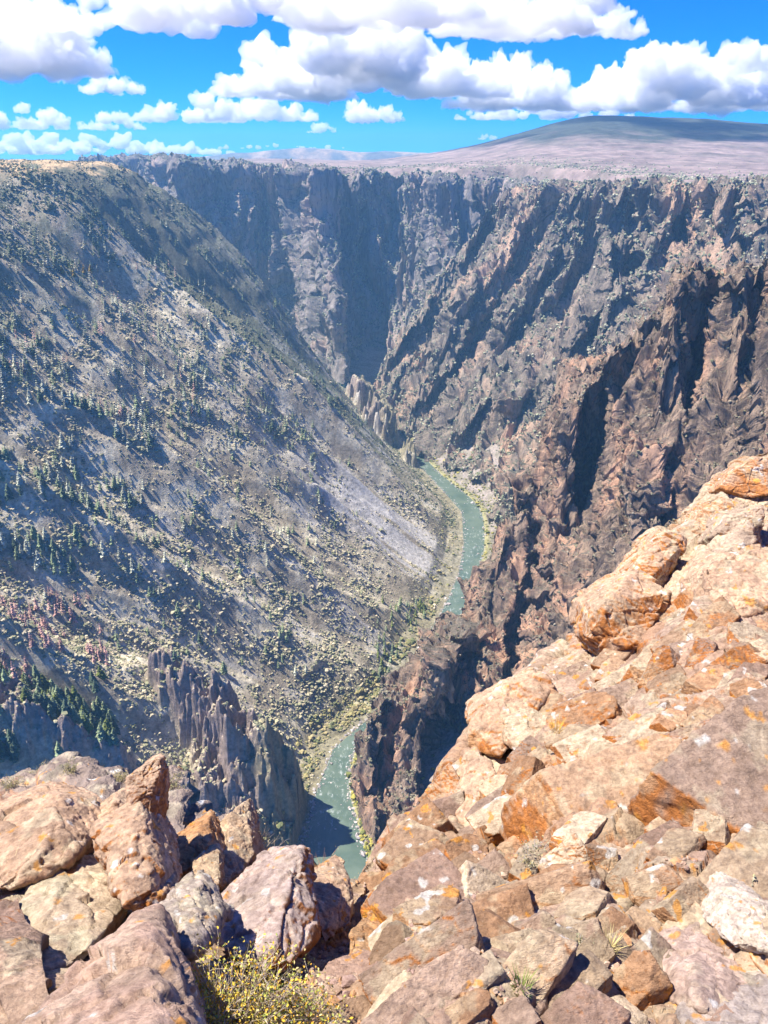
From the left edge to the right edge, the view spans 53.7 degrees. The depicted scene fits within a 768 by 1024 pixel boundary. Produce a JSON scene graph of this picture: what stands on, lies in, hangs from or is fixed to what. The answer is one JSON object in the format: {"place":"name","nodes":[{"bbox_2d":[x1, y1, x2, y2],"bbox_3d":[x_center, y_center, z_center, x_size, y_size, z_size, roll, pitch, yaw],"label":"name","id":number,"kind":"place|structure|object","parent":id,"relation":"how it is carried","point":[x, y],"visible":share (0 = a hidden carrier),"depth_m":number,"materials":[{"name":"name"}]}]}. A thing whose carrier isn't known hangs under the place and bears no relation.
{"place":"outdoors","nodes":[
{"label":"outdoors","id":0,"kind":"place"},
{"bbox_2d":[0,751,317,866],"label":"rock ledge","id":1,"kind":"object","parent":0,"point":[183,810],"visible":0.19,"depth_m":53.50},
{"bbox_2d":[1,774,25,789],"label":"ledge shrub","id":2,"kind":"object","parent":1,"relation":"on","point":[6,785],"visible":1,"depth_m":57.68,"materials":[{"name":"beige plant"}]},
{"bbox_2d":[61,757,77,774],"bbox_3d":[-22.931,18.684,55.371,1.561,1.036,1.597,0,25,0],"label":"ledge shrub","id":3,"kind":"object","parent":1,"relation":"on","point":[67,768],"visible":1,"depth_m":55.45,"materials":[{"name":"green plant"}]},
{"bbox_2d":[106,769,127,782],"bbox_3d":[-19.497,19.553,55.567,1.724,1.217,1.885,-15,29,-28],"label":"ledge shrub","id":4,"kind":"object","parent":1,"relation":"on","point":[122,777],"visible":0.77,"depth_m":55.69,"materials":[{"name":"beige plant"}]},
{"bbox_2d":[169,771,186,790],"bbox_3d":[-13.747,17.319,48.666,2.178,1.250,1.759,-10,27,-20],"label":"ledge shrub","id":5,"kind":"object","parent":1,"relation":"on","point":[174,782],"visible":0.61,"depth_m":48.86,"materials":[{"name":"beige plant"}]},
{"bbox_2d":[0,159,463,849],"bbox_3d":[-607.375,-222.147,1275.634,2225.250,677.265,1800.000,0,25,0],"label":"hillside","id":6,"kind":"structure","parent":0,"point":[276,789],"depth_m":893.22,"materials":[{"name":"stone"}]},
{"bbox_2d":[0,373,7,388],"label":"conifer tree","id":7,"kind":"object","parent":6,"relation":"on","point":[3,384],"visible":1,"depth_m":771.52,"materials":[{"name":"grey plant"}]},
{"bbox_2d":[0,533,7,547],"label":"conifer tree","id":8,"kind":"object","parent":6,"relation":"on","point":[3,541],"visible":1,"depth_m":685.34,"materials":[{"name":"grey plant"}]},
{"bbox_2d":[0,741,8,759],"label":"conifer tree","id":9,"kind":"object","parent":6,"relation":"on","point":[5,754],"visible":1,"depth_m":559.14,"materials":[{"name":"green plant"}]},
{"bbox_2d":[1,669,9,683],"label":"conifer tree","id":10,"kind":"object","parent":6,"relation":"on","point":[4,676],"visible":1,"depth_m":588.11,"materials":[{"name":"green plant"}]},
{"bbox_2d":[2,446,11,460],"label":"conifer tree","id":11,"kind":"object","parent":6,"relation":"on","point":[6,456],"visible":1,"depth_m":710.25,"materials":[{"name":"green plant"}]},
{"bbox_2d":[4,482,13,501],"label":"conifer tree","id":12,"kind":"object","parent":6,"relation":"on","point":[9,492],"visible":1,"depth_m":703.69,"materials":[{"name":"green plant"}]},
{"bbox_2d":[5,729,18,747],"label":"conifer tree","id":13,"kind":"object","parent":6,"relation":"on","point":[9,737],"visible":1,"depth_m":562.24,"materials":[{"name":"green plant"}]},
{"bbox_2d":[8,743,18,761],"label":"conifer tree","id":14,"kind":"object","parent":6,"relation":"on","point":[13,755],"visible":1,"depth_m":561.96,"materials":[{"name":"green plant"}]},
{"bbox_2d":[14,545,21,559],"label":"conifer tree","id":15,"kind":"object","parent":6,"relation":"on","point":[17,554],"visible":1,"depth_m":687.48,"materials":[{"name":"green plant"}]},
{"bbox_2d":[16,470,24,485],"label":"conifer tree","id":16,"kind":"object","parent":6,"relation":"on","point":[18,476],"visible":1,"depth_m":707.69,"materials":[{"name":"grey plant"}]},
{"bbox_2d":[20,687,30,702],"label":"conifer tree","id":17,"kind":"object","parent":6,"relation":"on","point":[25,694],"visible":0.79,"depth_m":574.21,"materials":[{"name":"green plant"}]},
{"bbox_2d":[24,539,34,556],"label":"conifer tree","id":18,"kind":"object","parent":6,"relation":"on","point":[27,552],"visible":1,"depth_m":694.79,"materials":[{"name":"green plant"}]},
{"bbox_2d":[26,387,36,405],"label":"conifer tree","id":19,"kind":"object","parent":6,"relation":"on","point":[30,400],"visible":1,"depth_m":778.44,"materials":[{"name":"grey plant"}]},
{"bbox_2d":[31,663,39,680],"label":"conifer tree","id":20,"kind":"object","parent":6,"relation":"on","point":[35,671],"visible":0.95,"depth_m":620.54,"materials":[{"name":"green plant"}]},
{"bbox_2d":[31,690,47,708],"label":"conifer tree","id":21,"kind":"object","parent":6,"relation":"on","point":[35,696],"visible":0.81,"depth_m":576.45,"materials":[{"name":"green plant"}]},
{"bbox_2d":[34,550,45,566],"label":"conifer tree","id":22,"kind":"object","parent":6,"relation":"on","point":[38,560],"visible":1,"depth_m":697.17,"materials":[{"name":"grey plant"}]},
{"bbox_2d":[36,533,44,550],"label":"conifer tree","id":23,"kind":"object","parent":6,"relation":"on","point":[40,544],"visible":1,"depth_m":702.98,"materials":[{"name":"green plant"}]},
{"bbox_2d":[39,692,47,710],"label":"conifer tree","id":24,"kind":"object","parent":6,"relation":"on","point":[43,702],"visible":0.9,"depth_m":580.27,"materials":[{"name":"green plant"}]},
{"bbox_2d":[40,673,49,690],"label":"conifer tree","id":25,"kind":"object","parent":6,"relation":"on","point":[45,684],"visible":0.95,"depth_m":622.87,"materials":[{"name":"green plant"}]},
{"bbox_2d":[47,704,57,720],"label":"conifer tree","id":26,"kind":"object","parent":6,"relation":"on","point":[51,713],"visible":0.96,"depth_m":580.71,"materials":[{"name":"green plant"}]},
{"bbox_2d":[50,537,59,554],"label":"conifer tree","id":27,"kind":"object","parent":6,"relation":"on","point":[53,547],"visible":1,"depth_m":707.70,"materials":[{"name":"green plant"}]},
{"bbox_2d":[53,685,62,701],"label":"conifer tree","id":28,"kind":"object","parent":6,"relation":"on","point":[57,691],"visible":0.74,"depth_m":601.43,"materials":[{"name":"green plant"}]},
{"bbox_2d":[54,740,63,757],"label":"conifer tree","id":29,"kind":"object","parent":6,"relation":"on","point":[58,749],"visible":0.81,"depth_m":573.86,"materials":[{"name":"green plant"}]},
{"bbox_2d":[58,432,66,448],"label":"conifer tree","id":30,"kind":"object","parent":6,"relation":"on","point":[62,443],"visible":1,"depth_m":784.67,"materials":[{"name":"grey plant"}]},
{"bbox_2d":[60,455,67,471],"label":"conifer tree","id":31,"kind":"object","parent":6,"relation":"on","point":[62,465],"visible":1,"depth_m":775.22,"materials":[{"name":"grey plant"}]},
{"bbox_2d":[61,388,68,403],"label":"conifer tree","id":32,"kind":"object","parent":6,"relation":"on","point":[63,396],"visible":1,"depth_m":801.22,"materials":[{"name":"grey plant"}]},
{"bbox_2d":[61,698,71,716],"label":"conifer tree","id":33,"kind":"object","parent":6,"relation":"on","point":[65,706],"visible":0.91,"depth_m":584.32,"materials":[{"name":"green plant"}]},
{"bbox_2d":[69,487,79,502],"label":"conifer tree","id":34,"kind":"object","parent":6,"relation":"on","point":[73,495],"visible":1,"depth_m":729.70,"materials":[{"name":"green plant"}]},
{"bbox_2d":[71,704,78,723],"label":"conifer tree","id":35,"kind":"object","parent":6,"relation":"on","point":[74,717],"visible":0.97,"depth_m":589.96,"materials":[{"name":"green plant"}]},
{"bbox_2d":[70,685,82,703],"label":"conifer tree","id":36,"kind":"object","parent":6,"relation":"on","point":[73,695],"visible":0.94,"depth_m":629.91,"materials":[{"name":"green plant"}]},
{"bbox_2d":[72,524,80,541],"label":"conifer tree","id":37,"kind":"object","parent":6,"relation":"on","point":[76,533],"visible":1,"depth_m":721.29,"materials":[{"name":"green plant"}]},
{"bbox_2d":[72,464,81,480],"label":"conifer tree","id":38,"kind":"object","parent":6,"relation":"on","point":[76,475],"visible":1,"depth_m":778.43,"materials":[{"name":"green plant"}]},
{"bbox_2d":[82,715,94,733],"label":"conifer tree","id":39,"kind":"object","parent":6,"relation":"on","point":[88,727],"visible":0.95,"depth_m":593.94,"materials":[{"name":"green plant"}]},
{"bbox_2d":[89,712,97,731],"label":"conifer tree","id":40,"kind":"object","parent":6,"relation":"on","point":[93,721],"visible":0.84,"depth_m":606.23,"materials":[{"name":"green plant"}]},
{"bbox_2d":[89,670,97,685],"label":"conifer tree","id":41,"kind":"object","parent":6,"relation":"on","point":[92,677],"visible":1,"depth_m":639.47,"materials":[{"name":"green plant"}]},
{"bbox_2d":[91,700,99,717],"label":"conifer tree","id":42,"kind":"object","parent":6,"relation":"on","point":[94,711],"visible":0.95,"depth_m":635.60,"materials":[{"name":"green plant"}]},
{"bbox_2d":[92,681,100,692],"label":"conifer tree","id":43,"kind":"object","parent":6,"relation":"on","point":[95,688],"visible":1,"depth_m":638.85,"materials":[{"name":"green plant"}]},
{"bbox_2d":[95,696,102,715],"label":"conifer tree","id":44,"kind":"object","parent":6,"relation":"on","point":[98,703],"visible":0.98,"depth_m":637.16,"materials":[{"name":"green plant"}]},
{"bbox_2d":[96,723,107,742],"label":"conifer tree","id":45,"kind":"object","parent":6,"relation":"on","point":[101,735],"visible":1,"depth_m":590.43,"materials":[{"name":"green plant"}]},
{"bbox_2d":[96,664,108,679],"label":"conifer tree","id":46,"kind":"object","parent":6,"relation":"on","point":[100,673],"visible":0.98,"depth_m":647.33,"materials":[{"name":"green plant"}]},
{"bbox_2d":[99,539,108,557],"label":"conifer tree","id":47,"kind":"object","parent":6,"relation":"on","point":[102,552],"visible":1,"depth_m":729.04,"materials":[{"name":"grey plant"}]},
{"bbox_2d":[100,700,109,719],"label":"conifer tree","id":48,"kind":"object","parent":6,"relation":"on","point":[104,707],"visible":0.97,"depth_m":637.86,"materials":[{"name":"green plant"}]},
{"bbox_2d":[103,717,116,739],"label":"conifer tree","id":49,"kind":"object","parent":6,"relation":"on","point":[106,725],"visible":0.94,"depth_m":594.47,"materials":[{"name":"green plant"}]},
{"bbox_2d":[110,730,118,744],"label":"conifer tree","id":50,"kind":"object","parent":6,"relation":"on","point":[114,739],"visible":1,"depth_m":594.50,"materials":[{"name":"green plant"}]},
{"bbox_2d":[109,716,120,734],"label":"conifer tree","id":51,"kind":"object","parent":6,"relation":"on","point":[115,726],"visible":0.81,"depth_m":637.83,"materials":[{"name":"green plant"}]},
{"bbox_2d":[127,491,135,507],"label":"conifer tree","id":52,"kind":"object","parent":6,"relation":"on","point":[131,503],"visible":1,"depth_m":799.27,"materials":[{"name":"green plant"}]},
{"bbox_2d":[128,558,137,573],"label":"conifer tree","id":53,"kind":"object","parent":6,"relation":"on","point":[133,567],"visible":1,"depth_m":741.35,"materials":[{"name":"grey plant"}]},
{"bbox_2d":[139,492,146,508],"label":"conifer tree","id":54,"kind":"object","parent":6,"relation":"on","point":[142,501],"visible":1,"depth_m":807.82,"materials":[{"name":"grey plant"}]},
{"bbox_2d":[146,430,154,446],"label":"conifer tree","id":55,"kind":"object","parent":6,"relation":"on","point":[149,441],"visible":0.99,"depth_m":829.52,"materials":[{"name":"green plant"}]},
{"bbox_2d":[0,368,416,845],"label":"hillside brush","id":56,"kind":"object","parent":6,"relation":"on","point":[361,707],"visible":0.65,"depth_m":771.56,"materials":[{"name":"green plant"}]},
{"bbox_2d":[0,158,426,680],"bbox_3d":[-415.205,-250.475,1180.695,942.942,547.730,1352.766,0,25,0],"label":"distant conifers","id":57,"kind":"object","parent":6,"relation":"on","point":[122,409],"visible":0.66,"depth_m":926.75,"materials":[{"name":"green plant"}]},
{"bbox_2d":[0,159,459,636],"bbox_3d":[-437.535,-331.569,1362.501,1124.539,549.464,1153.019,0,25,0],"label":"hillside brush","id":58,"kind":"object","parent":6,"relation":"on","point":[357,587],"visible":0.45,"depth_m":1042.38,"materials":[{"name":"green plant"}]},
{"bbox_2d":[198,148,425,159],"bbox_3d":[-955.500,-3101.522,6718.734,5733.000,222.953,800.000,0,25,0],"label":"mountain range","id":59,"kind":"structure","parent":0,"point":[312,153],"depth_m":6636.19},
{"bbox_2d":[78,152,547,383],"bbox_3d":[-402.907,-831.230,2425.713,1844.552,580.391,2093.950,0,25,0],"label":"cliff","id":60,"kind":"structure","parent":0,"point":[325,184],"depth_m":2131.16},
{"bbox_2d":[78,152,580,382],"bbox_3d":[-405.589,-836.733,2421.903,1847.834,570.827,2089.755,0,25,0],"label":"cliff brush","id":61,"kind":"object","parent":60,"relation":"on","point":[337,233],"visible":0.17,"depth_m":2123.11,"materials":[{"name":"green plant"}]},
{"bbox_2d":[0,452,767,1023],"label":"rocky ground","id":62,"kind":"structure","parent":0,"point":[28,984],"depth_m":6.54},
{"bbox_2d":[0,781,103,890],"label":"boulder","id":63,"kind":"object","parent":62,"relation":"on","point":[44,828],"visible":0.9,"depth_m":6.84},
{"bbox_2d":[0,851,127,971],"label":"boulder","id":64,"kind":"object","parent":62,"relation":"on","point":[76,911],"visible":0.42,"depth_m":5.97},
{"bbox_2d":[87,788,126,853],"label":"boulder","id":65,"kind":"object","parent":62,"relation":"on","point":[112,802],"visible":0.25,"depth_m":7.55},
{"bbox_2d":[16,903,210,1023],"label":"boulder","id":66,"kind":"object","parent":62,"relation":"on","point":[136,968],"visible":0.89,"depth_m":3.88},
{"bbox_2d":[89,801,182,911],"bbox_3d":[-2.165,2.930,6.630,0.711,0.718,1.672,-8,26,-17],"label":"boulder","id":67,"kind":"object","parent":62,"relation":"on","point":[136,851],"visible":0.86,"depth_m":6.29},
{"bbox_2d":[124,753,170,818],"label":"boulder","id":68,"kind":"object","parent":67,"relation":"on","point":[147,783],"visible":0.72,"depth_m":6.91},
{"bbox_2d":[158,869,233,961],"bbox_3d":[-1.289,2.723,5.226,0.520,0.745,1.152,-10,27,-21],"label":"boulder","id":69,"kind":"object","parent":62,"relation":"on","point":[193,904],"visible":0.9,"depth_m":5.15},
{"bbox_2d":[177,809,224,876],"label":"boulder","id":70,"kind":"object","parent":62,"relation":"on","point":[197,837],"visible":0.61,"depth_m":7.53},
{"bbox_2d":[191,843,225,889],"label":"boulder","id":71,"kind":"object","parent":62,"relation":"on","point":[210,860],"visible":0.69,"depth_m":6.94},
{"bbox_2d":[188,959,259,1023],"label":"leafy bush","id":72,"kind":"object","parent":62,"relation":"on","point":[210,1017],"visible":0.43,"depth_m":4.27,"materials":[{"name":"yellow plant"}]},
{"bbox_2d":[219,798,264,890],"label":"boulder","id":73,"kind":"object","parent":62,"relation":"on","point":[239,825],"visible":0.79,"depth_m":7.92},
{"bbox_2d":[191,925,316,1023],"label":"leafy bush","id":74,"kind":"object","parent":62,"relation":"on","point":[251,1016],"visible":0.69,"depth_m":4.43,"materials":[{"name":"yellow plant"}]},
{"bbox_2d":[215,845,321,971],"bbox_3d":[-0.956,3.145,6.117,0.922,0.802,1.606,0,25,0],"label":"boulder","id":75,"kind":"object","parent":62,"relation":"on","point":[270,891],"visible":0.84,"depth_m":5.86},
{"bbox_2d":[260,823,287,849],"bbox_3d":[-1.349,3.720,8.313,0.615,0.449,0.607,3,25,5],"label":"twiggy shrub","id":76,"kind":"object","parent":62,"relation":"on","point":[264,840],"visible":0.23,"depth_m":8.43,"materials":[{"name":"grey plant"}]},
{"bbox_2d":[248,955,355,1023],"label":"leafy bush","id":77,"kind":"object","parent":62,"relation":"on","point":[299,1014],"visible":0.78,"depth_m":4.49,"materials":[{"name":"yellow plant"}]},
{"bbox_2d":[313,854,354,941],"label":"boulder","id":78,"kind":"object","parent":62,"relation":"on","point":[333,891],"visible":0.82,"depth_m":6.95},
{"bbox_2d":[115,850,705,1023],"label":"gravel","id":79,"kind":"structure","parent":62,"relation":"on","point":[347,981],"depth_m":5.23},
{"bbox_2d":[508,963,539,998],"bbox_3d":[0.813,2.770,4.455,0.207,0.137,0.197,8,26,16],"label":"grass tuft","id":80,"kind":"object","parent":79,"relation":"on","point":[523,982],"visible":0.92,"depth_m":4.48,"materials":[{"name":"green plant"}]},
{"bbox_2d":[465,667,554,758],"bbox_3d":[1.843,2.994,11.816,1.323,0.871,2.452,18,31,34],"label":"boulder","id":81,"kind":"object","parent":62,"relation":"on","point":[487,710],"visible":0.8,"depth_m":11.35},
{"bbox_2d":[317,533,767,1023],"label":"fractured bedrock","id":82,"kind":"structure","parent":62,"relation":"on","point":[707,779],"depth_m":6.50,"materials":[{"name":"stone"}]},
{"bbox_2d":[348,910,380,953],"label":"boulder","id":83,"kind":"object","parent":82,"relation":"on","point":[361,931],"visible":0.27,"depth_m":6.25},
{"bbox_2d":[453,747,495,826],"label":"boulder","id":84,"kind":"object","parent":82,"relation":"on","point":[475,768],"visible":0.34,"depth_m":9.98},
{"bbox_2d":[501,707,546,749],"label":"boulder","id":85,"kind":"object","parent":82,"relation":"on","point":[520,725],"visible":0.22,"depth_m":10.75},
{"bbox_2d":[508,830,556,872],"bbox_3d":[1.336,3.071,6.835,0.378,0.282,0.465,10,27,21],"label":"cushion plant","id":86,"kind":"object","parent":82,"relation":"on","point":[529,861],"visible":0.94,"depth_m":6.80,"materials":[{"name":"beige plant"}]},
{"bbox_2d":[597,925,631,957],"bbox_3d":[1.514,2.880,5.054,0.262,0.183,0.228,0,25,0],"label":"grass tuft","id":87,"kind":"object","parent":82,"relation":"on","point":[615,943],"visible":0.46,"depth_m":5.08,"materials":[{"name":"beige plant"}]},
{"bbox_2d":[659,922,746,1015],"bbox_3d":[2.130,3.058,5.179,0.773,0.928,1.304,0,25,0],"label":"boulder","id":88,"kind":"object","parent":82,"relation":"on","point":[699,967],"visible":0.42,"depth_m":4.83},
{"bbox_2d":[674,970,767,1023],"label":"boulder","id":89,"kind":"object","parent":82,"relation":"on","point":[748,1004],"visible":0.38,"depth_m":4.51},
{"bbox_2d":[701,871,767,957],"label":"boulder","id":90,"kind":"object","parent":82,"relation":"on","point":[735,910],"visible":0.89,"depth_m":5.28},
{"bbox_2d":[548,716,565,733],"bbox_3d":[2.308,2.883,10.130,0.344,0.278,0.325,0,25,0],"label":"grass tuft","id":91,"kind":"object","parent":62,"relation":"on","point":[556,725],"visible":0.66,"depth_m":10.16,"materials":[{"name":"beige plant"}]},
{"bbox_2d":[602,843,632,872],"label":"boulder","id":92,"kind":"object","parent":62,"relation":"on","point":[622,852],"visible":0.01,"depth_m":6.75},
{"bbox_2d":[569,569,671,655],"bbox_3d":[4.001,1.732,13.266,1.733,1.411,2.395,19,31,35],"label":"boulder","id":93,"kind":"object","parent":62,"relation":"on","point":[615,612],"visible":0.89,"depth_m":12.53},
{"bbox_2d":[611,528,686,587],"bbox_3d":[5.092,0.886,14.584,1.269,1.240,2.275,19,31,35],"label":"boulder","id":94,"kind":"object","parent":62,"relation":"on","point":[655,554],"visible":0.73,"depth_m":14.07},
{"bbox_2d":[680,491,733,534],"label":"boulder","id":95,"kind":"object","parent":62,"relation":"on","point":[701,511],"visible":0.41,"depth_m":15.66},
{"bbox_2d":[663,519,757,596],"bbox_3d":[5.777,0.968,13.647,2.942,1.118,1.034,-21,32,-37],"label":"boulder","id":96,"kind":"object","parent":62,"relation":"on","point":[739,537],"visible":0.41,"depth_m":13.83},
{"bbox_2d":[679,544,767,617],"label":"boulder","id":97,"kind":"object","parent":62,"relation":"on","point":[737,581],"visible":0.69,"depth_m":12.07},
{"bbox_2d":[696,505,764,545],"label":"boulder","id":98,"kind":"object","parent":62,"relation":"on","point":[721,523],"visible":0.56,"depth_m":14.42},
{"bbox_2d":[708,456,767,497],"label":"boulder","id":99,"kind":"object","parent":62,"relation":"on","point":[747,478],"visible":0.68,"depth_m":16.70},
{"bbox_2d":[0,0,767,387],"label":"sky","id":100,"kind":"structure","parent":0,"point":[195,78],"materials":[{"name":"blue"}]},
{"bbox_2d":[299,382,484,878],"bbox_3d":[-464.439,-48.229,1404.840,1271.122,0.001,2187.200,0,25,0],"label":"river","id":101,"kind":"structure","parent":0,"point":[324,822],"depth_m":735.32,"materials":[{"name":"liquid"}]},
{"bbox_2d":[298,382,486,860],"bbox_3d":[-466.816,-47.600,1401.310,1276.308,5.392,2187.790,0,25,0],"label":"river stones","id":102,"kind":"object","parent":101,"relation":"on","point":[363,854],"visible":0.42,"depth_m":750.54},
{"bbox_2d":[73,115,767,182],"bbox_3d":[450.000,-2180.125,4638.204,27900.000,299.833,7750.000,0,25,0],"label":"plateau","id":103,"kind":"structure","parent":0,"point":[721,147],"depth_m":2360.26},
{"bbox_2d":[265,152,767,181],"bbox_3d":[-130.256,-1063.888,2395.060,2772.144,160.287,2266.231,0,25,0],"label":"plateau brush","id":104,"kind":"object","parent":103,"relation":"on","point":[613,171],"visible":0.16,"depth_m":1955.74,"materials":[{"name":"green plant"}]},
{"bbox_2d":[348,346,511,855],"bbox_3d":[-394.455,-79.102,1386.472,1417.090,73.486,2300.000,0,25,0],"label":"riverbank","id":105,"kind":"structure","parent":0,"point":[367,364],"depth_m":1380.69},
{"bbox_2d":[346,368,511,857],"bbox_3d":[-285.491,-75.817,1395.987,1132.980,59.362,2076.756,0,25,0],"label":"riverside bushes","id":106,"kind":"object","parent":105,"relation":"on","point":[362,834],"visible":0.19,"depth_m":1186.87,"materials":[{"name":"green plant"}]},
{"bbox_2d":[350,258,767,846],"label":"spur cliff","id":107,"kind":"structure","parent":0,"point":[726,375],"depth_m":691.00,"materials":[{"name":"stone"}]},
{"bbox_2d":[349,254,767,838],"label":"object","id":108,"kind":"object","parent":107,"relation":"on","point":[488,579],"visible":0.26,"depth_m":693.90,"materials":[{"name":"stone"}]},
{"bbox_2d":[374,175,767,526],"bbox_3d":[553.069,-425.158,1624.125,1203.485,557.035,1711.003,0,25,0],"label":"cliff","id":109,"kind":"structure","parent":0,"point":[599,289],"depth_m":1480.72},
{"bbox_2d":[373,172,767,526],"bbox_3d":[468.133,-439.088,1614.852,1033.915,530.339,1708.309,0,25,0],"label":"cliff brush","id":110,"kind":"object","parent":109,"relation":"on","point":[643,182],"visible":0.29,"depth_m":1461.32,"materials":[{"name":"green plant"}]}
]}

